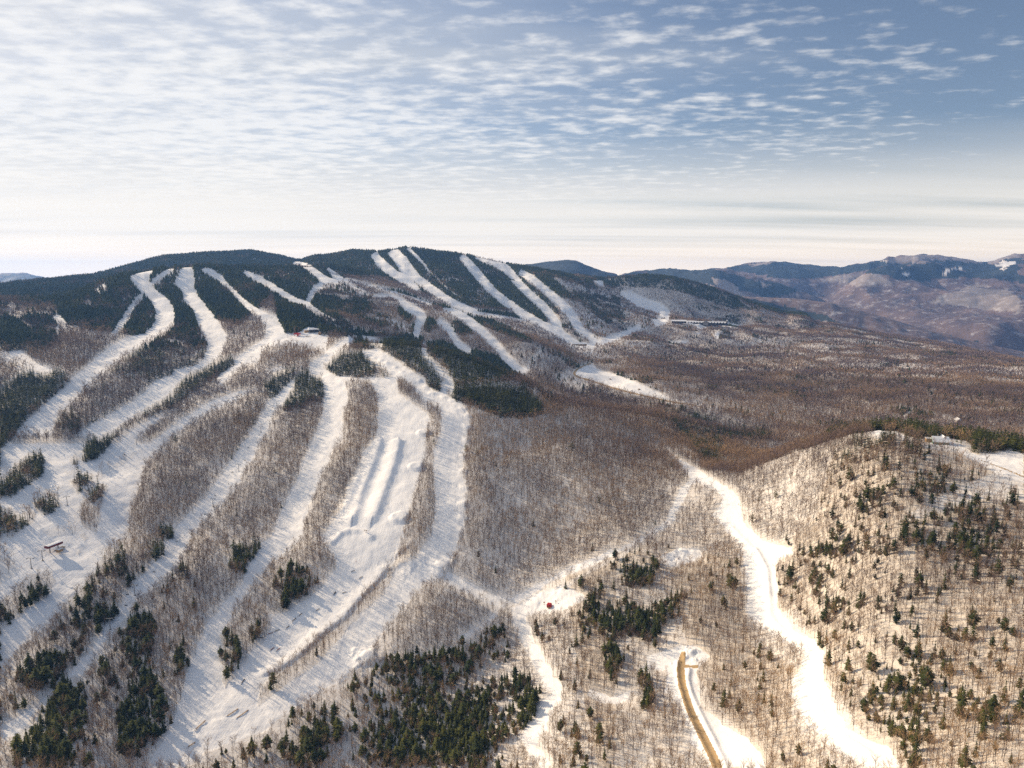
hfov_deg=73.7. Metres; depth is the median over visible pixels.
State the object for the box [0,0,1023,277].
sky
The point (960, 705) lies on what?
conifer tree
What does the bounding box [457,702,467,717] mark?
conifer tree
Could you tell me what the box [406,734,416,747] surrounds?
conifer tree
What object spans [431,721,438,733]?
conifer tree
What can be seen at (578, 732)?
conifer tree
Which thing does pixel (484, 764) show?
conifer tree
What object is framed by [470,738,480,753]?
conifer tree
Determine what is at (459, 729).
conifer tree
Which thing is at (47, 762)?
conifer tree
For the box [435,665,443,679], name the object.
conifer tree
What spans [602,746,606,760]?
conifer tree
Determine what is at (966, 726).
leafless tree
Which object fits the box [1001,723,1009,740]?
conifer tree
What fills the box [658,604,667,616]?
conifer tree
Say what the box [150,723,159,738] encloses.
conifer tree
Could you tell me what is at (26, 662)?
conifer tree
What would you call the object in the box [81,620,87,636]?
conifer tree
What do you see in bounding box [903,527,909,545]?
conifer tree
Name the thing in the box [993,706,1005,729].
leafless tree
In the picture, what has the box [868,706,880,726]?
leafless tree
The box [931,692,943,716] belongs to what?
leafless tree
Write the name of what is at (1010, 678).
leafless tree
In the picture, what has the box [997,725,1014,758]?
leafless tree
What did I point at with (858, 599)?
conifer tree
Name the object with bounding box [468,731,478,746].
conifer tree
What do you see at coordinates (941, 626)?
leafless tree
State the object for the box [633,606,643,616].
conifer tree
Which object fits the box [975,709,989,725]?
conifer tree
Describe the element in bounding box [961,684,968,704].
conifer tree
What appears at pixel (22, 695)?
leafless tree
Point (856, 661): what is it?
leafless tree
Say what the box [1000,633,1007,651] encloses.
conifer tree
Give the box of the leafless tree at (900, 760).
[893,751,910,767]
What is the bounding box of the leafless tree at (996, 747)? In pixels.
[982,736,1000,763]
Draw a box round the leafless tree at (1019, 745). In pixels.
[1015,736,1023,758]
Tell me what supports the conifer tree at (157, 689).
on the ground
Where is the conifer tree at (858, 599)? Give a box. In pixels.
[855,589,863,608]
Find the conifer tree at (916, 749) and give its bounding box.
[906,737,920,760]
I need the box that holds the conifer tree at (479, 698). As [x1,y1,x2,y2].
[477,690,480,704]
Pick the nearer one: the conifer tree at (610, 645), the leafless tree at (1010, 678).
the leafless tree at (1010, 678)
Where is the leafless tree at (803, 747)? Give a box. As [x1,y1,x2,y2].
[798,740,807,759]
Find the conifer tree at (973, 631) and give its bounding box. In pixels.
[970,619,977,641]
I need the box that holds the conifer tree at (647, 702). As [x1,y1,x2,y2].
[644,692,651,708]
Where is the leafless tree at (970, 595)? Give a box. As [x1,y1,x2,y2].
[965,587,978,607]
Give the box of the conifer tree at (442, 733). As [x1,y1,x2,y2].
[440,728,447,742]
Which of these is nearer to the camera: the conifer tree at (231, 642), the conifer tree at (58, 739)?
the conifer tree at (58, 739)
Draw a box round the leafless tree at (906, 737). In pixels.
[899,728,914,747]
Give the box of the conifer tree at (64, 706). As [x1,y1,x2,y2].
[62,701,68,715]
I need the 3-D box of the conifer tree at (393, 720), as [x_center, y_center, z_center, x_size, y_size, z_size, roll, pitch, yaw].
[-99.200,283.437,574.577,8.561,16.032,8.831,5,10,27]
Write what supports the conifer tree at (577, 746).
on the ground
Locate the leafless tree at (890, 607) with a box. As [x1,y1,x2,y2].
[888,600,893,618]
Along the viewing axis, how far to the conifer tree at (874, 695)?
423.82 m
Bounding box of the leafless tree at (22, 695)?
[18,683,27,699]
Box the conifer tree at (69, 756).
[67,744,73,758]
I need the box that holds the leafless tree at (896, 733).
[887,724,905,747]
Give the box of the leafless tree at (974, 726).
[970,716,980,739]
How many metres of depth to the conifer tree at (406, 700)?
597.64 m
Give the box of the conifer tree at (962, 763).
[956,742,972,767]
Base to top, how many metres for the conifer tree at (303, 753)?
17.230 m
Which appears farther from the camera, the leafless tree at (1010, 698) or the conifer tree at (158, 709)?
the conifer tree at (158, 709)
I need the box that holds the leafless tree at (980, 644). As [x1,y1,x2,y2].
[973,634,988,658]
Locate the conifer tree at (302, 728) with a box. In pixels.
[298,725,304,736]
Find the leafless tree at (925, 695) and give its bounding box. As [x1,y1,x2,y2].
[920,694,932,715]
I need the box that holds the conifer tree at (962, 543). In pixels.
[956,532,964,549]
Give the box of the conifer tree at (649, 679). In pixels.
[646,671,650,686]
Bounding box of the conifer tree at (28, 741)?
[26,732,30,748]
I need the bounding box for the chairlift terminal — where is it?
[44,540,65,552]
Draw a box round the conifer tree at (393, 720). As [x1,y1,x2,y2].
[388,712,397,728]
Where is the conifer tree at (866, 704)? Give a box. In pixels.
[858,696,869,711]
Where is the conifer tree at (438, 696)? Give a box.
[434,692,441,703]
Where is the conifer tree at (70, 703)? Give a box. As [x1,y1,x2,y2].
[62,694,74,709]
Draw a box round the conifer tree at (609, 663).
[604,657,613,672]
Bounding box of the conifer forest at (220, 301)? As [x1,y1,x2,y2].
[0,245,1023,767]
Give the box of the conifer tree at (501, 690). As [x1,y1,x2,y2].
[495,683,502,700]
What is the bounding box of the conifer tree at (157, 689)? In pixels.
[153,682,164,698]
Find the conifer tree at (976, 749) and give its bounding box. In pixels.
[972,741,978,756]
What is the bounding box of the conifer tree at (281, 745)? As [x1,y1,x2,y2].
[278,737,286,751]
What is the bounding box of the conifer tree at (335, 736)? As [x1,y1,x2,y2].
[332,729,340,743]
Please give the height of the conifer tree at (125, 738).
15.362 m
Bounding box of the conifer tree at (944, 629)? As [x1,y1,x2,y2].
[939,610,951,631]
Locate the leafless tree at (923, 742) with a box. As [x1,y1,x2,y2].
[916,728,932,753]
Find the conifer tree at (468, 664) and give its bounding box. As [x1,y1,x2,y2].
[463,659,473,673]
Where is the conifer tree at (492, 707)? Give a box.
[490,702,497,713]
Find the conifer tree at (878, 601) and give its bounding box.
[875,593,880,609]
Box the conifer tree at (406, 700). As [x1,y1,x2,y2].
[403,693,411,706]
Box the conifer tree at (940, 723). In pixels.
[937,709,945,728]
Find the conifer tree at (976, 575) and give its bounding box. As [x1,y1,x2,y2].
[970,563,979,581]
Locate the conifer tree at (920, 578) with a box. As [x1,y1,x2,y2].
[914,570,924,587]
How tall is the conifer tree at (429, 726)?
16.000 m
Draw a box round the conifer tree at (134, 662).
[130,656,140,670]
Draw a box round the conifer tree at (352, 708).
[350,696,354,711]
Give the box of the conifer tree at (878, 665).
[867,654,881,673]
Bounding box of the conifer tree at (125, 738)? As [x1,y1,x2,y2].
[124,735,131,755]
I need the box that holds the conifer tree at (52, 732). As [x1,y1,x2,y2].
[50,725,59,737]
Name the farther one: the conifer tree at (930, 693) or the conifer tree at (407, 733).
the conifer tree at (407, 733)
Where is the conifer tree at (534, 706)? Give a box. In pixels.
[529,700,536,713]
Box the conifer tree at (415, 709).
[410,703,419,715]
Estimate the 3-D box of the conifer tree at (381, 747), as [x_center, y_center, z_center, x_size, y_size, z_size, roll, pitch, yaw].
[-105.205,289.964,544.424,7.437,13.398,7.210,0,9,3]
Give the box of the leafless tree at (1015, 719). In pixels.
[1002,705,1023,739]
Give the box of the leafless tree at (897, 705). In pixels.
[893,697,903,718]
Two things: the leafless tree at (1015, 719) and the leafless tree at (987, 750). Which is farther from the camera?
the leafless tree at (1015, 719)
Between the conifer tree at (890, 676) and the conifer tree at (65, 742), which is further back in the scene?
the conifer tree at (65, 742)
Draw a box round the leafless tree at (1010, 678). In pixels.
[1004,670,1017,690]
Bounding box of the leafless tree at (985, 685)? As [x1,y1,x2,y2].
[977,672,993,698]
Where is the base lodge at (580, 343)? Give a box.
[572,342,586,345]
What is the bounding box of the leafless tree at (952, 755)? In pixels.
[944,746,961,767]
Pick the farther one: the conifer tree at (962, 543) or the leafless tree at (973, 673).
the conifer tree at (962, 543)
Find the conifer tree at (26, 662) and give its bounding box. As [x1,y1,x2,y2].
[23,653,33,667]
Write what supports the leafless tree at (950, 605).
on the ground
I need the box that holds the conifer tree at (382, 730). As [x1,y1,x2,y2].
[377,725,386,741]
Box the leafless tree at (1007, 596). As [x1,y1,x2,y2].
[1002,588,1011,604]
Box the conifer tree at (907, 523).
[899,515,911,530]
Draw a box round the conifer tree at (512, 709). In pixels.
[510,703,515,714]
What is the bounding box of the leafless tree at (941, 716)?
[936,708,946,730]
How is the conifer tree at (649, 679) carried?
on the ground
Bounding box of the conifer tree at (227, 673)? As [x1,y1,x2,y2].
[222,663,230,678]
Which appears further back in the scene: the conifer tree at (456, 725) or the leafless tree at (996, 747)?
the conifer tree at (456, 725)
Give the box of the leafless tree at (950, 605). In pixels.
[945,595,958,619]
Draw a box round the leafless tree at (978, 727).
[972,710,987,728]
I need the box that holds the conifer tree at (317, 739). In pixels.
[312,731,320,746]
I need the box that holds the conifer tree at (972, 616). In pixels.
[966,610,981,626]
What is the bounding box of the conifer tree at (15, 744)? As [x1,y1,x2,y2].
[9,733,24,752]
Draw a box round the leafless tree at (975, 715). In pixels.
[972,706,980,732]
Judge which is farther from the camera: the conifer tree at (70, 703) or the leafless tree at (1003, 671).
the conifer tree at (70, 703)
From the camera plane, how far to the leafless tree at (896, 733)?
373.46 m
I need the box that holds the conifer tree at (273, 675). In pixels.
[270,672,276,684]
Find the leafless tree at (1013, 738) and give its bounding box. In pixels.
[1009,730,1018,753]
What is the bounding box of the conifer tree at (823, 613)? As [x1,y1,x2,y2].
[820,606,830,622]
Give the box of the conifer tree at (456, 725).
[452,712,458,731]
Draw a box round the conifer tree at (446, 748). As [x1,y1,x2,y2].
[444,740,448,754]
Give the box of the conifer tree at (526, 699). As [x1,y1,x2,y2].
[522,694,528,707]
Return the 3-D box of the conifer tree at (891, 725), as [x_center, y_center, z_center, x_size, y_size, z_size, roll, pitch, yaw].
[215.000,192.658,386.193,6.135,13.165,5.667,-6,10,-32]
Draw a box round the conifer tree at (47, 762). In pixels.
[45,751,49,767]
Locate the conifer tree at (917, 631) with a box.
[912,618,920,637]
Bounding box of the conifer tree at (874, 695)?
[872,687,876,699]
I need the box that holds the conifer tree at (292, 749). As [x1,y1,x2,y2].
[289,741,295,756]
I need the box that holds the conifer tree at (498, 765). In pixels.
[495,756,500,767]
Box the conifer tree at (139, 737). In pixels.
[135,729,145,747]
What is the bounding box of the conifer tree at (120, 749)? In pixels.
[115,738,126,755]
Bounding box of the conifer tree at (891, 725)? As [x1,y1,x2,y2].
[887,714,896,736]
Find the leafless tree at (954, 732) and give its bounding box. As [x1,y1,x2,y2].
[943,722,963,749]
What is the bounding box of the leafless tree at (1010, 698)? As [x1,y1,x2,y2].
[1004,690,1015,709]
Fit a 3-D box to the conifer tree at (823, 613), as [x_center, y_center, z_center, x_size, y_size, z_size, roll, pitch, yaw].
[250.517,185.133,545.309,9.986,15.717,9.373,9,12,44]
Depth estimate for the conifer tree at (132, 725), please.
501.08 m
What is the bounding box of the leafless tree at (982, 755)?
[972,742,996,765]
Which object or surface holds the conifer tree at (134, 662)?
on the ground
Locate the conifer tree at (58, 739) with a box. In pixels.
[53,725,61,744]
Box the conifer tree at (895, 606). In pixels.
[892,597,897,613]
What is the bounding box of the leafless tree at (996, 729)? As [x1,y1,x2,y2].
[992,722,1001,737]
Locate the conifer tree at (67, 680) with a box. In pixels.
[66,674,70,688]
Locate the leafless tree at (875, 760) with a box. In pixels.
[870,753,880,767]
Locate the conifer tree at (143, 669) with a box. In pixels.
[139,662,149,676]
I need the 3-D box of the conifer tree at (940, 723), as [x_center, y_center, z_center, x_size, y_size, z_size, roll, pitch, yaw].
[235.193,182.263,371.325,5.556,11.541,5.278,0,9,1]
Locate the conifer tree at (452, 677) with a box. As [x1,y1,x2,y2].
[448,674,455,687]
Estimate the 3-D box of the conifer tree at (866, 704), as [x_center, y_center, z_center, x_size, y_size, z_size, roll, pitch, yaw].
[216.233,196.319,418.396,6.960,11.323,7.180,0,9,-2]
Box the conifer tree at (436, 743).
[432,736,442,752]
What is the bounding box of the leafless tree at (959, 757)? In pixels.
[954,750,963,767]
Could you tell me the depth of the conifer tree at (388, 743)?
546.97 m
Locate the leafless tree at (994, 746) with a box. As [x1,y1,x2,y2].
[988,738,1000,760]
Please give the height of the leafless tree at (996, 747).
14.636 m
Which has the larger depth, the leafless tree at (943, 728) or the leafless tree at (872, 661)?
the leafless tree at (872, 661)
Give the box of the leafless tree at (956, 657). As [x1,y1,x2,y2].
[950,648,963,671]
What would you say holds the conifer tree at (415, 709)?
on the ground
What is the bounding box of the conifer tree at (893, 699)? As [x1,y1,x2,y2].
[890,694,895,710]
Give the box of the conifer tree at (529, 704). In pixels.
[526,699,534,712]
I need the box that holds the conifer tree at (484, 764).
[482,753,486,766]
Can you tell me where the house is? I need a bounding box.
[925,434,949,444]
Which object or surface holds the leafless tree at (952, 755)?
on the ground
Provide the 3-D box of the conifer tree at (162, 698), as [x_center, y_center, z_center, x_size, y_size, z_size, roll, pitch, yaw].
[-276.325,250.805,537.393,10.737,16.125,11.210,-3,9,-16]
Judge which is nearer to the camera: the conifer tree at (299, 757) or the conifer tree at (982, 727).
the conifer tree at (982, 727)
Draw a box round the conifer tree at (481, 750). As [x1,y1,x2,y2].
[478,744,483,758]
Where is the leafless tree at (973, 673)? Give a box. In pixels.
[966,665,981,689]
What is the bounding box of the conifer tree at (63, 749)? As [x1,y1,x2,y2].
[55,743,65,757]
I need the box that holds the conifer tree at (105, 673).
[100,661,111,678]
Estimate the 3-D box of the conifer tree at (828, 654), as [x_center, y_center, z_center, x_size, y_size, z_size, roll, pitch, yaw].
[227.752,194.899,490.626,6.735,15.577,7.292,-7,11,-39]
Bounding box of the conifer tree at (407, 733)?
[403,727,410,738]
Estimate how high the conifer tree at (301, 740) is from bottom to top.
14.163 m
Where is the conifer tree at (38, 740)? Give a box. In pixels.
[37,728,42,744]
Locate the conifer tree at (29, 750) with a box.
[23,736,30,755]
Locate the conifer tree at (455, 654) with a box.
[454,647,457,661]
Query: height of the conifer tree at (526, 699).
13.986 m
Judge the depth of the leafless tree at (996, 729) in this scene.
339.58 m
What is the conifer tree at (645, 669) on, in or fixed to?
on the ground
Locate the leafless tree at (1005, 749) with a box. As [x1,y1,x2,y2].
[1002,741,1012,761]
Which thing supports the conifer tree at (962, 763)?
on the ground
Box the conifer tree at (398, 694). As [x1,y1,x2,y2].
[395,687,402,700]
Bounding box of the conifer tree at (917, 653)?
[913,636,923,659]
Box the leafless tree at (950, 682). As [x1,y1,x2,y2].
[947,672,955,697]
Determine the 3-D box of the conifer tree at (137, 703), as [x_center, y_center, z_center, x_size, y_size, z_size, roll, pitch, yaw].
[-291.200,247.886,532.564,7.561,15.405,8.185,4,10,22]
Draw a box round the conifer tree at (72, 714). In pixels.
[67,708,85,728]
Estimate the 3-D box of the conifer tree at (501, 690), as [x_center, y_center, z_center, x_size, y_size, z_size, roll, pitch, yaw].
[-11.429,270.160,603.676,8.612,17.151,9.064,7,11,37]
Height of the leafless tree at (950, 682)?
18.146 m
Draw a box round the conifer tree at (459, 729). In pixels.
[457,724,465,738]
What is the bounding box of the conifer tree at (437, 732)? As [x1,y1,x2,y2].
[434,726,440,740]
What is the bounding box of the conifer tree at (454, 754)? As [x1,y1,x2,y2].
[447,748,460,765]
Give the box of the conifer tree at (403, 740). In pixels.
[401,735,407,747]
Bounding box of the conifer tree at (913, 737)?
[909,730,923,748]
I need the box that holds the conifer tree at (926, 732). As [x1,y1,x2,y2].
[921,725,932,741]
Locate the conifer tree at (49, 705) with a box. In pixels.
[45,695,51,710]
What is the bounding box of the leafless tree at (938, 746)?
[932,736,945,761]
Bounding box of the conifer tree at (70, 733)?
[67,723,77,742]
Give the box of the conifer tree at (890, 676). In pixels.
[884,674,893,688]
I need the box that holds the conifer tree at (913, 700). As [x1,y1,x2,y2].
[907,687,915,704]
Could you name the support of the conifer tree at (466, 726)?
on the ground
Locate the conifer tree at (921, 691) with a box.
[917,684,923,701]
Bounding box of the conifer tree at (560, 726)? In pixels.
[556,719,563,730]
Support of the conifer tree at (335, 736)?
on the ground
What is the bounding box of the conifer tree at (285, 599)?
[280,594,290,607]
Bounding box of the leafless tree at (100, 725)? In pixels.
[97,718,107,738]
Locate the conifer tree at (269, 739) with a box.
[263,734,272,748]
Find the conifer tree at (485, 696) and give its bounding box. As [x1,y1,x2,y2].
[480,689,489,704]
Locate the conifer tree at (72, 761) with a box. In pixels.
[69,751,74,767]
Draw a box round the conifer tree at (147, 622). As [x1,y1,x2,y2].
[145,617,150,632]
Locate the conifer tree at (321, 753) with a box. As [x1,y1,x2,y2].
[315,747,326,762]
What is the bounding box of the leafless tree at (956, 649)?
[949,638,962,665]
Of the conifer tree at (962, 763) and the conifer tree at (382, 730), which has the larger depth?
the conifer tree at (382, 730)
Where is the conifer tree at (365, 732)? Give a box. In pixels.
[359,727,370,743]
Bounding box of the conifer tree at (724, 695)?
[719,687,728,707]
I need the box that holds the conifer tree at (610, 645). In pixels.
[606,639,613,652]
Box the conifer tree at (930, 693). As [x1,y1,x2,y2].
[927,685,932,701]
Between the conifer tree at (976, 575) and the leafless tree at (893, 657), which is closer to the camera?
the leafless tree at (893, 657)
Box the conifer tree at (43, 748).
[37,745,51,760]
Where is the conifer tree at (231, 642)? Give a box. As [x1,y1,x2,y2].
[228,627,234,645]
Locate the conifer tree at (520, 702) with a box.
[516,695,525,708]
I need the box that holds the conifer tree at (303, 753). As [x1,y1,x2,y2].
[299,743,306,758]
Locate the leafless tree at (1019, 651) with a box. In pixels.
[1010,639,1023,668]
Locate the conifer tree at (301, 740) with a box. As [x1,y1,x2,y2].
[298,733,304,746]
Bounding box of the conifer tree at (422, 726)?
[417,717,429,735]
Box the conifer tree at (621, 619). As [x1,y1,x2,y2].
[618,614,625,623]
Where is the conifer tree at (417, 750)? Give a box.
[411,741,422,757]
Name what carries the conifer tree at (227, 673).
on the ground
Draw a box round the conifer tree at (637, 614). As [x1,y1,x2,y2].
[633,610,639,622]
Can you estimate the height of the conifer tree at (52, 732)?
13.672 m
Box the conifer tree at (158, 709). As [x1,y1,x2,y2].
[152,705,165,723]
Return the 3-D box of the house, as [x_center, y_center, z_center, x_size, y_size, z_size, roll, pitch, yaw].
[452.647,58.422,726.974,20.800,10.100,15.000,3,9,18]
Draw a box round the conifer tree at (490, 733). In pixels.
[487,723,495,737]
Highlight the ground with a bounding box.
[0,248,1023,767]
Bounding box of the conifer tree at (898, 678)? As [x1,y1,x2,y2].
[889,668,903,690]
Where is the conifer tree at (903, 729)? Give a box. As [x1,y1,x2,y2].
[897,722,906,738]
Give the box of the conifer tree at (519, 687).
[516,680,523,692]
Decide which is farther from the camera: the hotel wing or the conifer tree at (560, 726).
the hotel wing
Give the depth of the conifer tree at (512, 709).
574.15 m
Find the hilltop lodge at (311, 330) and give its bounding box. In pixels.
[304,328,318,332]
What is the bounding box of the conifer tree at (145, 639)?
[140,636,152,650]
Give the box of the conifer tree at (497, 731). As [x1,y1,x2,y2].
[495,725,501,739]
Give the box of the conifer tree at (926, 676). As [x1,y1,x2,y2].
[917,666,936,688]
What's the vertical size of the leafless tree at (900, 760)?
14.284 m
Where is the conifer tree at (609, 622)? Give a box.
[605,616,611,627]
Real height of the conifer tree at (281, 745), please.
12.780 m
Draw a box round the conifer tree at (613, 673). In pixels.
[608,666,615,679]
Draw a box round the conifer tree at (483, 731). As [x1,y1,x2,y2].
[480,727,486,738]
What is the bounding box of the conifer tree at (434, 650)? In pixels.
[431,644,437,659]
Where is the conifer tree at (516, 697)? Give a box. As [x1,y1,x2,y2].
[514,685,517,701]
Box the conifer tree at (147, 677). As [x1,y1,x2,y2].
[144,670,152,690]
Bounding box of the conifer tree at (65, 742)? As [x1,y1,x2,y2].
[60,734,73,754]
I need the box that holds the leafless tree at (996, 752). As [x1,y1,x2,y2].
[991,744,1002,763]
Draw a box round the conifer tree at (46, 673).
[41,665,53,679]
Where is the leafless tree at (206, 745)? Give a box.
[201,736,210,756]
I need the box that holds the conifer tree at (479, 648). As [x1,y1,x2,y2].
[473,644,483,654]
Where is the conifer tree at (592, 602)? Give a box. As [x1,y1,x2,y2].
[590,594,596,609]
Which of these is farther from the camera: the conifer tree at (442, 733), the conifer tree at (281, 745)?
the conifer tree at (442, 733)
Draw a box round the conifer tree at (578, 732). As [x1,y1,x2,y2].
[573,724,580,738]
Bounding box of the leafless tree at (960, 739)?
[955,731,968,753]
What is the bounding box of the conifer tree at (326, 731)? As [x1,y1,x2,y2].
[322,726,330,737]
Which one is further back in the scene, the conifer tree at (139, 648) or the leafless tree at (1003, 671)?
the conifer tree at (139, 648)
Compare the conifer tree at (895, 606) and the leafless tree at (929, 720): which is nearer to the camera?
the leafless tree at (929, 720)
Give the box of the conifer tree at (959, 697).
[955,682,964,701]
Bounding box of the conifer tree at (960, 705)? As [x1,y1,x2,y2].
[951,701,967,718]
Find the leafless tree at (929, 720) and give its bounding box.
[925,712,935,728]
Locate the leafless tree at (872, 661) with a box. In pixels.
[867,654,876,672]
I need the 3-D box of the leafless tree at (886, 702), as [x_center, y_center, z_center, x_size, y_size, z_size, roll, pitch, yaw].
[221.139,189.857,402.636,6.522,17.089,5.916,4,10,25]
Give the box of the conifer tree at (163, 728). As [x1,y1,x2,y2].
[161,713,166,732]
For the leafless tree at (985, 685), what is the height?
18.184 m
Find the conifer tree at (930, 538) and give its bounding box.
[927,531,937,545]
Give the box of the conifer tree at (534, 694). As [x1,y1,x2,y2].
[530,689,538,702]
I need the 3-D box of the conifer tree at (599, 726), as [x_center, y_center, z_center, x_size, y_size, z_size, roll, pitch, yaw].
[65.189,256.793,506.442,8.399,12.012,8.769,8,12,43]
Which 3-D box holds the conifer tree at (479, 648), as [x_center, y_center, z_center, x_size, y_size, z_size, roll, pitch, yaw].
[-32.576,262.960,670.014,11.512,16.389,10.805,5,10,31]
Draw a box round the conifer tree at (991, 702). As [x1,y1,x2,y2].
[985,694,1002,716]
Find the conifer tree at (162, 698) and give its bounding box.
[156,693,167,708]
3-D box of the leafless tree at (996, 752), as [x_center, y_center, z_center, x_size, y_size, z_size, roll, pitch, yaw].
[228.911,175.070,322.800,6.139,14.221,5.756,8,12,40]
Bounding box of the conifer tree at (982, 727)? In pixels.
[975,716,988,740]
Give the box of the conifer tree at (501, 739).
[500,727,504,741]
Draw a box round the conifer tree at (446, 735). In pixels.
[442,728,449,741]
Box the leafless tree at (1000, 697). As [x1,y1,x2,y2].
[994,688,1008,713]
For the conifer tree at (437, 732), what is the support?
on the ground
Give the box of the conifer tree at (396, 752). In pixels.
[392,745,399,757]
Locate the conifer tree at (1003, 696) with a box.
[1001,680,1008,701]
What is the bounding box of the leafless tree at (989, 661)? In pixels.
[984,655,995,673]
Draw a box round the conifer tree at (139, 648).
[137,643,142,654]
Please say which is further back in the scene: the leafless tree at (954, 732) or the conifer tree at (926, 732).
the conifer tree at (926, 732)
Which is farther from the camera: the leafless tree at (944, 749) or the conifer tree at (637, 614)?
the conifer tree at (637, 614)
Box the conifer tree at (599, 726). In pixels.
[594,722,602,734]
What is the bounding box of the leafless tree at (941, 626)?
[933,615,947,640]
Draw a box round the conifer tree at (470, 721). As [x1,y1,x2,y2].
[465,714,474,726]
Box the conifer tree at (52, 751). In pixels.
[50,746,55,759]
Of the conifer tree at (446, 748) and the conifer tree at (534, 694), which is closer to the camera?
the conifer tree at (446, 748)
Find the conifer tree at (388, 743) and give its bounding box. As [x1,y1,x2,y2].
[384,739,392,748]
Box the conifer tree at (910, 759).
[906,753,918,767]
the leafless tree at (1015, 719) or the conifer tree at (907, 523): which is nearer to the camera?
the leafless tree at (1015, 719)
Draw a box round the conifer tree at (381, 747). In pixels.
[376,740,383,754]
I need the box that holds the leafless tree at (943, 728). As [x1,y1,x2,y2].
[935,718,949,740]
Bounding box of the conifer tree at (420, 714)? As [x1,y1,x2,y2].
[417,707,426,721]
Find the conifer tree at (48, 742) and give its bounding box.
[39,734,55,752]
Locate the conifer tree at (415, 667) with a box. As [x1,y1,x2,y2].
[412,662,417,675]
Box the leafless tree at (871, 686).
[867,681,876,695]
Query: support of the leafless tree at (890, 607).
on the ground
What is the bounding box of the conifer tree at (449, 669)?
[448,660,453,674]
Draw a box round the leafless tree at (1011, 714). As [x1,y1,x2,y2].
[999,702,1019,728]
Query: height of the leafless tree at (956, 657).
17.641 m
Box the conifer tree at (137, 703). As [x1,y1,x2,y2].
[134,693,145,707]
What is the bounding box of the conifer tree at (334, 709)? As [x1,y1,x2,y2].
[330,702,338,715]
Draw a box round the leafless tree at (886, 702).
[882,695,891,716]
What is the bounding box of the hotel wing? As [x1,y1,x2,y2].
[671,320,685,322]
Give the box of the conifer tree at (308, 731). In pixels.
[300,726,313,736]
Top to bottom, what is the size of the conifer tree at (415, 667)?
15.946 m
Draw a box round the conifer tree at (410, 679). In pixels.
[407,673,413,686]
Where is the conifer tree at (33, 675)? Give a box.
[27,667,43,684]
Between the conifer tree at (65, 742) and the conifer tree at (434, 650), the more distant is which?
the conifer tree at (434, 650)
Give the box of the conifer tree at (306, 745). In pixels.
[301,737,312,755]
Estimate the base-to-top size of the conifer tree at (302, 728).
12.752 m
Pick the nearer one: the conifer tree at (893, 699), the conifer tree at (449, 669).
the conifer tree at (893, 699)
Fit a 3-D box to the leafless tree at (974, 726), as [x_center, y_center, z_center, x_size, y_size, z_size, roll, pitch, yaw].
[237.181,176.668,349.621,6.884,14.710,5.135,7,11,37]
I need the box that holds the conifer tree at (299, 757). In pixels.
[294,750,306,767]
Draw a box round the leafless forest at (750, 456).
[0,246,1023,767]
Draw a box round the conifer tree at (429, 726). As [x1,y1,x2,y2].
[426,718,432,733]
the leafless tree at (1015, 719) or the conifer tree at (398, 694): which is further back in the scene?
the conifer tree at (398, 694)
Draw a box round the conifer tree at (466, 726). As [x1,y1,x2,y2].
[464,713,469,729]
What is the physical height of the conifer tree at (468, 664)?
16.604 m
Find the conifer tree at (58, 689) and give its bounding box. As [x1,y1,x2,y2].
[52,681,68,699]
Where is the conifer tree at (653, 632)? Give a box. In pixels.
[650,624,659,636]
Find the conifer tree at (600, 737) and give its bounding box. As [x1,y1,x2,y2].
[597,731,603,744]
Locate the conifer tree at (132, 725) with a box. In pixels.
[127,720,140,734]
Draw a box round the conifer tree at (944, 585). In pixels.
[942,571,948,589]
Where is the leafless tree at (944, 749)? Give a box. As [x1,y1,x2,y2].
[937,742,951,759]
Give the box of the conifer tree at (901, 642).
[898,635,906,650]
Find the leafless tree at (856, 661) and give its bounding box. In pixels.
[850,652,861,675]
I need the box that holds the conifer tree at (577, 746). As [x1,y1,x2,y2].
[572,741,581,754]
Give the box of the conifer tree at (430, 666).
[425,662,435,673]
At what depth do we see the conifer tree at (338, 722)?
556.42 m
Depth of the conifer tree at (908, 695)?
400.41 m
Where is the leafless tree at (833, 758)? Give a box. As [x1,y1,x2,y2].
[826,750,842,765]
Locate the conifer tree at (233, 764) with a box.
[231,757,236,767]
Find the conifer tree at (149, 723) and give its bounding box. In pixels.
[147,716,152,735]
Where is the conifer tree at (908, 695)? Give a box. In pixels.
[901,686,911,711]
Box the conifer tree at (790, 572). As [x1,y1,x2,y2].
[786,566,794,582]
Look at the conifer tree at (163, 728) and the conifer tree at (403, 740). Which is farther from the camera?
the conifer tree at (403, 740)
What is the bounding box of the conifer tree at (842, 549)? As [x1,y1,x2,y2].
[838,539,850,557]
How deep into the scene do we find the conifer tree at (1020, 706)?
356.23 m
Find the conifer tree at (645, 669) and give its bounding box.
[644,661,648,677]
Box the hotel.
[686,320,727,325]
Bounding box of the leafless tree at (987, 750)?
[981,744,992,761]
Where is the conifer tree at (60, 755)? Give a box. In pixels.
[56,742,67,767]
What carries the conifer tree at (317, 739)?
on the ground
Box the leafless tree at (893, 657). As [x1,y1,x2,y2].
[889,648,898,671]
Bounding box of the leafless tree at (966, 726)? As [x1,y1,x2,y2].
[961,717,971,745]
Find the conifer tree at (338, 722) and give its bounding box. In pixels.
[332,717,342,729]
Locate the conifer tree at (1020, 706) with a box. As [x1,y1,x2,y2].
[1015,695,1023,718]
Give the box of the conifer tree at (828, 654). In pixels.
[823,646,831,665]
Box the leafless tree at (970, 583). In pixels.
[965,576,975,597]
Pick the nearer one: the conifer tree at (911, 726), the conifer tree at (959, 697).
the conifer tree at (911, 726)
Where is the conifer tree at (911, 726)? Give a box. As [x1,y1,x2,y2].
[906,717,915,740]
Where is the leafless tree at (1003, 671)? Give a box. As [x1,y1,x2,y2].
[994,662,1011,690]

